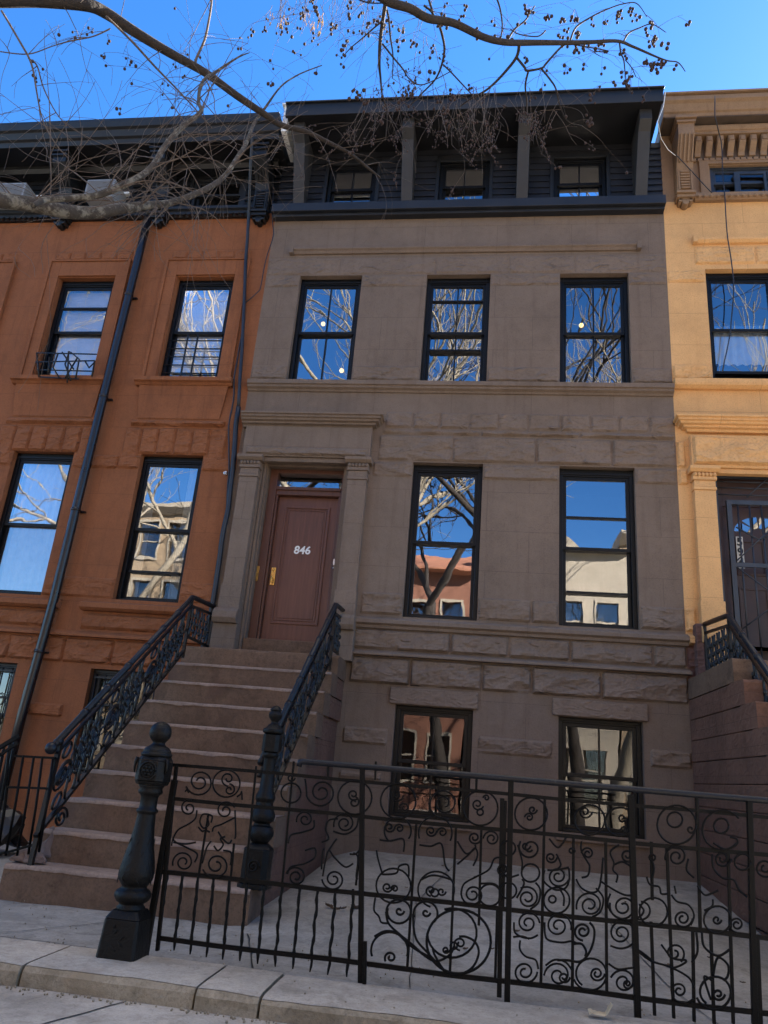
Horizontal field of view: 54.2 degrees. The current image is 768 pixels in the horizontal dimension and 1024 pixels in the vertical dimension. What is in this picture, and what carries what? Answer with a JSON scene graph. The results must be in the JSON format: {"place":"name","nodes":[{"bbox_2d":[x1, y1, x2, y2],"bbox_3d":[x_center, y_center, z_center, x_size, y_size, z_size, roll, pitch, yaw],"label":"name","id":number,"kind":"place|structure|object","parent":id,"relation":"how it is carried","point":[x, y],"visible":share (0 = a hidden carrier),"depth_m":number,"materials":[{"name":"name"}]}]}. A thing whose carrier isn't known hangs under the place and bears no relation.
{"place":"outdoors","nodes":[
{"label":"outdoors","id":0,"kind":"place"},
{"bbox_2d":[0,985,286,1023],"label":"sidewalk","id":1,"kind":"structure","parent":0,"point":[30,1006],"depth_m":3.67,"materials":[{"name":"grey concrete"}]},
{"bbox_2d":[0,946,69,986],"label":"kerb","id":2,"kind":"structure","parent":1,"relation":"on","point":[10,975],"depth_m":3.95,"materials":[{"name":"concrete"}]},
{"bbox_2d":[0,937,68,965],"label":"kerb paving","id":3,"kind":"structure","parent":2,"relation":"on","point":[18,952],"depth_m":4.26,"materials":[{"name":"grey concrete"}]},
{"bbox_2d":[19,965,225,1009],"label":"kerb","id":4,"kind":"structure","parent":1,"relation":"on","point":[143,991],"depth_m":3.88,"materials":[{"name":"concrete"}]},
{"bbox_2d":[27,946,224,986],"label":"kerb paving","id":5,"kind":"structure","parent":4,"relation":"on","point":[147,967],"depth_m":4.09,"materials":[{"name":"grey concrete"}]},
{"bbox_2d":[96,722,172,961],"bbox_3d":[-1.450,1.941,4.519,0.232,1.314,0.234,2,-19,8],"label":"newel post","id":6,"kind":"object","parent":5,"relation":"on","point":[125,934],"visible":1,"depth_m":4.40,"materials":[{"name":"metal"}]},
{"bbox_2d":[193,974,282,1018],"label":"kerb","id":7,"kind":"structure","parent":1,"relation":"on","point":[213,1001],"depth_m":3.78,"materials":[{"name":"concrete"}]},
{"bbox_2d":[198,965,282,996],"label":"kerb paving","id":8,"kind":"structure","parent":7,"relation":"on","point":[246,981],"depth_m":4.01,"materials":[{"name":"grey concrete"}]},
{"bbox_2d":[258,999,460,1023],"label":"kerb","id":9,"kind":"structure","parent":1,"relation":"on","point":[285,1012],"depth_m":3.71,"materials":[{"name":"concrete"}]},
{"bbox_2d":[262,975,677,1023],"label":"kerb paving","id":10,"kind":"structure","parent":9,"relation":"on","point":[403,1002],"depth_m":3.90,"materials":[{"name":"grey concrete"}]},
{"bbox_2d":[588,1002,612,1015],"bbox_3d":[1.129,2.592,3.921,0.121,0.056,0.062,2,-19,8],"label":"paper scrap","id":11,"kind":"object","parent":10,"relation":"on","point":[600,1013],"visible":1,"depth_m":3.91,"materials":[{"name":"beige paper"}]},
{"bbox_2d":[0,900,745,1023],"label":"grit","id":12,"kind":"object","parent":1,"relation":"on","point":[135,1002],"visible":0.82,"depth_m":3.83,"materials":[{"name":"gravel"}]},
{"bbox_2d":[0,841,767,1023],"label":"yard","id":13,"kind":"structure","parent":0,"point":[16,917],"depth_m":5.32,"materials":[{"name":"concrete"}]},
{"bbox_2d":[0,734,20,843],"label":"stair railing","id":14,"kind":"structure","parent":13,"relation":"on","point":[14,741],"depth_m":6.02,"materials":[{"name":"metal"}]},
{"bbox_2d":[0,800,28,847],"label":"trash bag","id":15,"kind":"object","parent":13,"relation":"on","point":[16,828],"visible":0.64,"depth_m":7.60,"materials":[{"name":"plastic"}]},
{"bbox_2d":[0,755,55,855],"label":"picket fence","id":16,"kind":"object","parent":13,"relation":"on","point":[17,788],"visible":1,"depth_m":5.90,"materials":[{"name":"metal"}]},
{"bbox_2d":[0,112,288,840],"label":"row house","id":17,"kind":"structure","parent":13,"relation":"on","point":[141,567],"depth_m":10.76,"materials":[{"name":"orange stone"}]},
{"bbox_2d":[0,663,16,730],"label":"window","id":18,"kind":"structure","parent":17,"relation":"in","point":[4,667],"depth_m":9.54,"materials":[{"name":"clear glass"}]},
{"bbox_2d":[0,183,40,209],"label":"air conditioner","id":19,"kind":"object","parent":17,"relation":"attached to","point":[13,187],"visible":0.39,"depth_m":11.87,"materials":[{"name":"white paint"}]},
{"bbox_2d":[0,453,73,594],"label":"window","id":20,"kind":"structure","parent":17,"relation":"in","point":[26,542],"depth_m":10.45,"materials":[{"name":"clear glass"}]},
{"bbox_2d":[35,351,96,382],"bbox_3d":[-4.609,-2.093,10.779,0.994,0.531,0.084,2,-19,8],"label":"window guard","id":21,"kind":"object","parent":17,"relation":"attached to","point":[67,361],"visible":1,"depth_m":10.79,"materials":[{"name":"black metal"}]},
{"bbox_2d":[39,282,113,374],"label":"window","id":22,"kind":"structure","parent":17,"relation":"in","point":[84,317],"depth_m":11.46,"materials":[{"name":"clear glass"}]},
{"bbox_2d":[0,177,155,799],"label":"downpipe","id":23,"kind":"object","parent":17,"relation":"attached to","point":[34,669],"visible":0.88,"depth_m":10.06,"materials":[{"name":"metal"}]},
{"bbox_2d":[79,182,130,205],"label":"window","id":24,"kind":"structure","parent":17,"relation":"in","point":[82,204],"depth_m":12.15,"materials":[{"name":"black glass"}]},
{"bbox_2d":[84,179,129,205],"bbox_3d":[-4.393,-4.985,11.849,0.590,0.380,0.432,2,-19,8],"label":"air conditioner","id":25,"kind":"object","parent":17,"relation":"attached to","point":[100,183],"visible":0.53,"depth_m":11.69,"materials":[{"name":"white paint"}]},
{"bbox_2d":[73,669,157,773],"bbox_3d":[-3.246,2.600,9.235,0.926,1.246,0.161,2,-19,8],"label":"window","id":26,"kind":"structure","parent":17,"relation":"in","point":[98,675],"depth_m":9.34,"materials":[{"name":"black glass"}]},
{"bbox_2d":[116,457,202,602],"bbox_3d":[-2.964,0.232,10.114,0.891,2.046,0.187,2,-19,8],"label":"window","id":27,"kind":"structure","parent":17,"relation":"in","point":[131,572],"depth_m":10.12,"materials":[{"name":"clear glass"}]},
{"bbox_2d":[162,334,221,375],"bbox_3d":[-2.771,-2.250,10.827,0.800,0.700,0.033,2,-19,8],"label":"window guard","id":28,"kind":"object","parent":17,"relation":"attached to","point":[184,356],"visible":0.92,"depth_m":10.82,"materials":[{"name":"black metal"}]},
{"bbox_2d":[161,280,233,376],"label":"window","id":29,"kind":"structure","parent":17,"relation":"in","point":[205,316],"depth_m":11.22,"materials":[{"name":"clear glass"}]},
{"bbox_2d":[191,178,245,205],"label":"window","id":30,"kind":"structure","parent":17,"relation":"in","point":[203,182],"depth_m":11.89,"materials":[{"name":"black glass"}]},
{"bbox_2d":[201,406,240,646],"bbox_3d":[-2.103,0.168,9.782,0.149,3.443,0.081,2,-19,8],"label":"cable","id":31,"kind":"object","parent":17,"relation":"attached to","point":[227,512],"visible":0.88,"depth_m":9.80,"materials":[{"name":"rubber"}]},
{"bbox_2d":[226,338,240,500],"bbox_3d":[-2.060,-1.193,10.277,0.232,2.940,0.041,2,-19,8],"label":"cable","id":32,"kind":"object","parent":17,"relation":"attached to","point":[230,417],"visible":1,"depth_m":10.31,"materials":[{"name":"rubber"}]},
{"bbox_2d":[237,129,254,405],"bbox_3d":[-2.091,-3.573,10.810,0.294,4.290,0.726,-4,-21,25],"label":"cable","id":33,"kind":"object","parent":17,"relation":"attached to","point":[244,285],"visible":0.95,"depth_m":11.05,"materials":[{"name":"rubber"}]},
{"bbox_2d":[246,177,273,302],"bbox_3d":[-1.812,-4.103,11.273,0.292,2.288,0.073,2,-19,8],"label":"cable","id":34,"kind":"object","parent":17,"relation":"attached to","point":[268,250],"visible":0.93,"depth_m":11.19,"materials":[{"name":"rubber"}]},
{"bbox_2d":[0,646,346,925],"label":"stoop","id":35,"kind":"object","parent":13,"relation":"on","point":[210,706],"visible":0.73,"depth_m":6.74,"materials":[{"name":"stone"}]},
{"bbox_2d":[9,848,46,863],"bbox_3d":[-2.762,2.680,5.856,0.307,0.098,0.173,2,-19,8],"label":"stone","id":36,"kind":"object","parent":35,"relation":"on","point":[23,856],"visible":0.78,"depth_m":5.79,"materials":[{"name":"grey stone"}]},
{"bbox_2d":[41,826,54,857],"bbox_3d":[-2.683,2.666,6.065,0.162,0.234,0.161,2,-19,8],"label":"stone","id":37,"kind":"object","parent":35,"relation":"on","point":[46,846],"visible":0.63,"depth_m":6.01,"materials":[{"name":"grey stone"}]},
{"bbox_2d":[27,595,215,865],"bbox_3d":[-2.423,1.930,7.533,0.096,2.728,3.123,2,-19,8],"label":"stair railing","id":38,"kind":"object","parent":35,"relation":"on","point":[63,774],"visible":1,"depth_m":6.96,"materials":[{"name":"metal"}]},
{"bbox_2d":[237,603,344,890],"bbox_3d":[-0.696,1.981,7.352,0.238,2.746,3.010,2,-19,8],"label":"stair railing","id":39,"kind":"object","parent":35,"relation":"on","point":[276,739],"visible":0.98,"depth_m":6.42,"materials":[{"name":"metal"}]},
{"bbox_2d":[1,866,738,1023],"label":"paving seam","id":40,"kind":"object","parent":13,"relation":"on","point":[332,893],"visible":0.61,"depth_m":4.81,"materials":[{"name":"grey concrete"}]},
{"bbox_2d":[209,85,696,882],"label":"row house","id":41,"kind":"structure","parent":13,"relation":"on","point":[455,491],"depth_m":9.99,"materials":[{"name":"brown stone"}]},
{"bbox_2d":[261,497,338,641],"bbox_3d":[-1.089,0.730,9.819,0.833,1.970,0.118,2,-19,8],"label":"door","id":42,"kind":"structure","parent":41,"relation":"in","point":[302,552],"depth_m":9.82,"materials":[{"name":"brown wood"}]},
{"bbox_2d":[321,303,325,325],"bbox_3d":[-0.907,-3.022,11.428,0.068,0.434,0.065,2,-19,8],"label":"light bulb","id":43,"kind":"object","parent":41,"relation":"hanging from","point":[323,322],"visible":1,"depth_m":11.37,"materials":[{"name":"white glass"}]},
{"bbox_2d":[288,279,361,379],"bbox_3d":[-0.827,-2.593,10.822,0.921,1.741,0.125,2,-19,8],"label":"window","id":44,"kind":"structure","parent":41,"relation":"in","point":[306,285],"depth_m":10.86,"materials":[{"name":"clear glass"}]},
{"bbox_2d":[339,351,343,372],"bbox_3d":[-0.610,-2.256,11.114,0.068,0.434,0.065,2,-19,8],"label":"light bulb","id":45,"kind":"object","parent":41,"relation":"hanging from","point":[341,370],"visible":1,"depth_m":11.05,"materials":[{"name":"white glass"}]},
{"bbox_2d":[326,166,377,201],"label":"window","id":46,"kind":"structure","parent":41,"relation":"in","point":[351,182],"depth_m":11.60,"materials":[{"name":"clear glass"}]},
{"bbox_2d":[389,705,472,822],"bbox_3d":[0.552,2.891,8.671,0.901,1.216,0.125,2,-19,8],"label":"window","id":47,"kind":"structure","parent":41,"relation":"in","point":[401,710],"depth_m":8.67,"materials":[{"name":"clear glass"}]},
{"bbox_2d":[403,465,482,620],"bbox_3d":[0.766,0.374,9.549,0.901,2.046,0.125,2,-19,8],"label":"window","id":48,"kind":"structure","parent":41,"relation":"in","point":[420,471],"depth_m":9.55,"materials":[{"name":"clear glass"}]},
{"bbox_2d":[420,278,489,380],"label":"window","id":49,"kind":"structure","parent":41,"relation":"in","point":[484,283],"depth_m":10.59,"materials":[{"name":"clear glass"}]},
{"bbox_2d":[438,163,489,199],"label":"window","id":50,"kind":"structure","parent":41,"relation":"in","point":[472,180],"depth_m":11.36,"materials":[{"name":"clear glass"}]},
{"bbox_2d":[554,159,605,196],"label":"window","id":51,"kind":"structure","parent":41,"relation":"in","point":[576,178],"depth_m":11.11,"materials":[{"name":"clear glass"}]},
{"bbox_2d":[579,313,583,327],"bbox_3d":[2.862,-2.866,10.886,0.068,0.434,0.065,2,-19,8],"label":"light bulb","id":52,"kind":"object","parent":41,"relation":"hanging from","point":[581,324],"visible":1,"depth_m":10.82,"materials":[{"name":"white glass"}]},
{"bbox_2d":[560,277,629,382],"bbox_3d":[2.874,-2.461,10.298,0.921,1.741,0.125,2,-19,8],"label":"window","id":53,"kind":"structure","parent":41,"relation":"in","point":[607,282],"depth_m":10.32,"materials":[{"name":"glass"}]},
{"bbox_2d":[559,469,637,629],"bbox_3d":[2.626,0.440,9.285,0.921,2.046,0.125,2,-19,8],"label":"window","id":54,"kind":"structure","parent":41,"relation":"in","point":[565,475],"depth_m":9.28,"materials":[{"name":"black metal"}]},
{"bbox_2d":[558,717,644,838],"bbox_3d":[2.412,2.958,8.407,0.921,1.216,0.125,2,-19,8],"label":"window","id":55,"kind":"structure","parent":41,"relation":"in","point":[563,722],"depth_m":8.40,"materials":[{"name":"black metal"}]},
{"bbox_2d":[657,92,674,154],"bbox_3d":[3.943,-5.410,10.512,0.141,0.636,0.554,-7,-22,30],"label":"cable","id":56,"kind":"object","parent":41,"relation":"attached to","point":[658,126],"visible":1,"depth_m":10.36,"materials":[{"name":"white paint"}]},
{"bbox_2d":[148,759,767,1023],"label":"iron fence","id":57,"kind":"object","parent":13,"relation":"on","point":[756,1012],"visible":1,"depth_m":4.28,"materials":[{"name":"metal"}]},
{"bbox_2d":[655,88,767,806],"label":"row house","id":58,"kind":"structure","parent":13,"relation":"on","point":[720,420],"depth_m":10.02,"materials":[{"name":"yellow stone"}]},
{"bbox_2d":[676,154,711,192],"bbox_3d":[4.362,-4.757,10.596,0.558,0.515,0.068,9,-20,-12],"label":"cable","id":59,"kind":"object","parent":58,"relation":"attached to","point":[693,173],"visible":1,"depth_m":10.61,"materials":[{"name":"rubber"}]},
{"bbox_2d":[714,96,733,371],"bbox_3d":[4.611,-3.842,10.119,0.244,4.177,0.450,2,-19,8],"label":"cable","id":60,"kind":"object","parent":58,"relation":"attached to","point":[726,232],"visible":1,"depth_m":10.29,"materials":[{"name":"rubber"}]},
{"bbox_2d":[705,273,767,377],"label":"window","id":61,"kind":"structure","parent":58,"relation":"in","point":[746,347],"depth_m":10.08,"materials":[{"name":"glass"}]},
{"bbox_2d":[710,166,767,191],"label":"window","id":62,"kind":"structure","parent":58,"relation":"in","point":[736,172],"depth_m":10.77,"materials":[{"name":"glass"}]},
{"bbox_2d":[722,507,767,659],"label":"door","id":63,"kind":"structure","parent":58,"relation":"in","point":[753,629],"depth_m":9.06,"materials":[{"name":"black metal"}]},
{"bbox_2d":[687,623,767,934],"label":"stoop","id":64,"kind":"object","parent":13,"relation":"on","point":[728,707],"visible":0.73,"depth_m":6.95,"materials":[{"name":"stone"}]},
{"bbox_2d":[702,613,767,701],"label":"stair railing","id":65,"kind":"object","parent":64,"relation":"on","point":[727,644],"visible":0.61,"depth_m":7.54,"materials":[{"name":"metal"}]},
{"bbox_2d":[0,0,767,142],"label":"sky","id":66,"kind":"structure","parent":0,"point":[724,46],"materials":[{"name":"blue"}]},
{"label":"ground","id":67,"kind":"structure","parent":0,"visible":0},
{"bbox_2d":[0,0,429,409],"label":"bare tree","id":68,"kind":"object","parent":67,"relation":"on","point":[44,204],"visible":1,"depth_m":5.83,"materials":[{"name":"brown plant"}]},
{"bbox_2d":[250,0,690,196],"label":"bare tree","id":69,"kind":"object","parent":67,"relation":"on","point":[441,20],"visible":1,"depth_m":6.83,"materials":[{"name":"brown plant"}]}
]}

